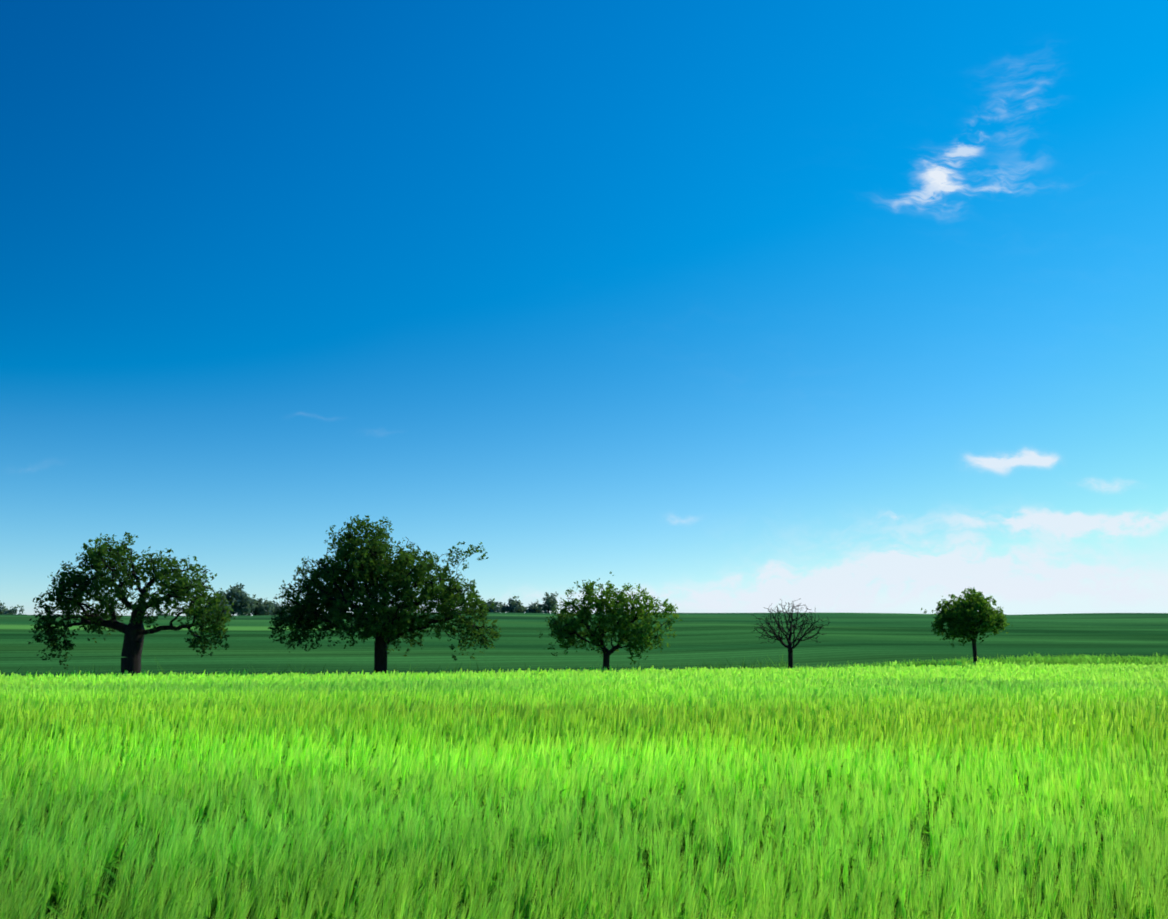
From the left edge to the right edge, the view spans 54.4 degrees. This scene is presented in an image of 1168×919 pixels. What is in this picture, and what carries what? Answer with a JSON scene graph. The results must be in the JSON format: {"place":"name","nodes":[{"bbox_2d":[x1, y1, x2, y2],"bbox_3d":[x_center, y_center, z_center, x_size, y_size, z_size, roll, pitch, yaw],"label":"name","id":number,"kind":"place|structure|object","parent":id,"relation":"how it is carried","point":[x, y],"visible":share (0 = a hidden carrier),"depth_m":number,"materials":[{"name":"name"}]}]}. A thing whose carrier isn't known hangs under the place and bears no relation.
{"place":"outdoors","nodes":[
{"label":"outdoors","id":0,"kind":"place"},
{"bbox_2d":[0,656,1167,918],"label":"barley field","id":1,"kind":"structure","parent":0,"point":[988,790],"depth_m":8.72,"materials":[{"name":"green plant"}]},
{"bbox_2d":[0,613,1167,915],"bbox_3d":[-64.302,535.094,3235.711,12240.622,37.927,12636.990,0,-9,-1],"label":"ground","id":2,"kind":"structure","parent":0,"point":[712,639],"depth_m":103.56,"materials":[{"name":"green plant"}]},
{"bbox_2d":[0,603,6,614],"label":"tree","id":3,"kind":"object","parent":2,"relation":"on","point":[1,611],"visible":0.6,"depth_m":348.90,"materials":[{"name":"green plant"}]},
{"bbox_2d":[0,604,25,614],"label":"tree","id":4,"kind":"object","parent":2,"relation":"on","point":[13,610],"visible":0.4,"depth_m":345.30,"materials":[{"name":"green plant"}]},
{"bbox_2d":[27,532,234,675],"bbox_3d":[-17.457,5.922,44.188,7.968,6.326,3.427,0,-9,-1],"label":"old apple tree","id":5,"kind":"object","parent":2,"relation":"on","point":[134,631],"visible":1,"depth_m":43.93,"materials":[{"name":"green plant"}]},
{"bbox_2d":[203,591,232,615],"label":"tree","id":6,"kind":"object","parent":2,"relation":"on","point":[228,601],"visible":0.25,"depth_m":319.80,"materials":[{"name":"green plant"}]},
{"bbox_2d":[219,583,256,615],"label":"tree","id":7,"kind":"object","parent":2,"relation":"on","point":[241,600],"visible":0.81,"depth_m":325.00,"materials":[{"name":"green plant"}]},
{"bbox_2d":[237,594,273,615],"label":"tree","id":8,"kind":"object","parent":2,"relation":"on","point":[261,607],"visible":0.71,"depth_m":332.45,"materials":[{"name":"green plant"}]},
{"bbox_2d":[264,600,288,614],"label":"tree","id":9,"kind":"object","parent":2,"relation":"on","point":[275,610],"visible":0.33,"depth_m":339.25,"materials":[{"name":"green plant"}]},
{"bbox_2d":[268,515,502,673],"bbox_3d":[-8.390,6.016,48.210,9.260,7.431,5.967,-3,-10,20],"label":"tree","id":10,"kind":"object","parent":2,"relation":"on","point":[338,596],"visible":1,"depth_m":47.59,"materials":[{"name":"green plant"}]},
{"bbox_2d":[475,599,504,612],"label":"tree","id":11,"kind":"object","parent":2,"relation":"on","point":[495,609],"visible":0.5,"depth_m":347.55,"materials":[{"name":"green plant"}]},
{"bbox_2d":[500,596,526,612],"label":"tree","id":12,"kind":"object","parent":2,"relation":"on","point":[515,606],"visible":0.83,"depth_m":351.12,"materials":[{"name":"green plant"}]},
{"bbox_2d":[523,600,544,612],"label":"tree","id":13,"kind":"object","parent":2,"relation":"on","point":[533,608],"visible":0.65,"depth_m":345.74,"materials":[{"name":"green plant"}]},
{"bbox_2d":[538,592,558,613],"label":"tree","id":14,"kind":"object","parent":2,"relation":"on","point":[548,604],"visible":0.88,"depth_m":325.03,"materials":[{"name":"green plant"}]},
{"bbox_2d":[5,651,1167,675],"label":"verge grass","id":15,"kind":"structure","parent":2,"relation":"on","point":[1088,659],"depth_m":63.73,"materials":[{"name":"green plant"}]},
{"bbox_2d":[537,572,682,669],"bbox_3d":[1.236,7.813,52.534,6.759,5.298,3.417,0,-9,-1],"label":"young apple tree","id":16,"kind":"object","parent":2,"relation":"on","point":[615,611],"visible":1,"depth_m":52.18,"materials":[{"name":"green plant"}]},
{"bbox_2d":[753,598,828,668],"bbox_3d":[10.258,9.006,56.729,3.980,4.116,3.164,0,-9,-1],"label":"bare tree","id":17,"kind":"object","parent":2,"relation":"on","point":[789,646],"visible":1,"depth_m":56.51,"materials":[{"name":"brown plant"}]},
{"bbox_2d":[921,587,1012,662],"bbox_3d":[20.732,9.244,61.825,4.670,4.681,3.564,-5,-10,26],"label":"tree","id":18,"kind":"object","parent":2,"relation":"on","point":[964,618],"visible":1,"depth_m":61.27,"materials":[{"name":"green plant"}]},
{"bbox_2d":[0,0,1167,615],"label":"sky","id":19,"kind":"structure","parent":0,"point":[706,306],"materials":[{"name":"blue"}]}
]}

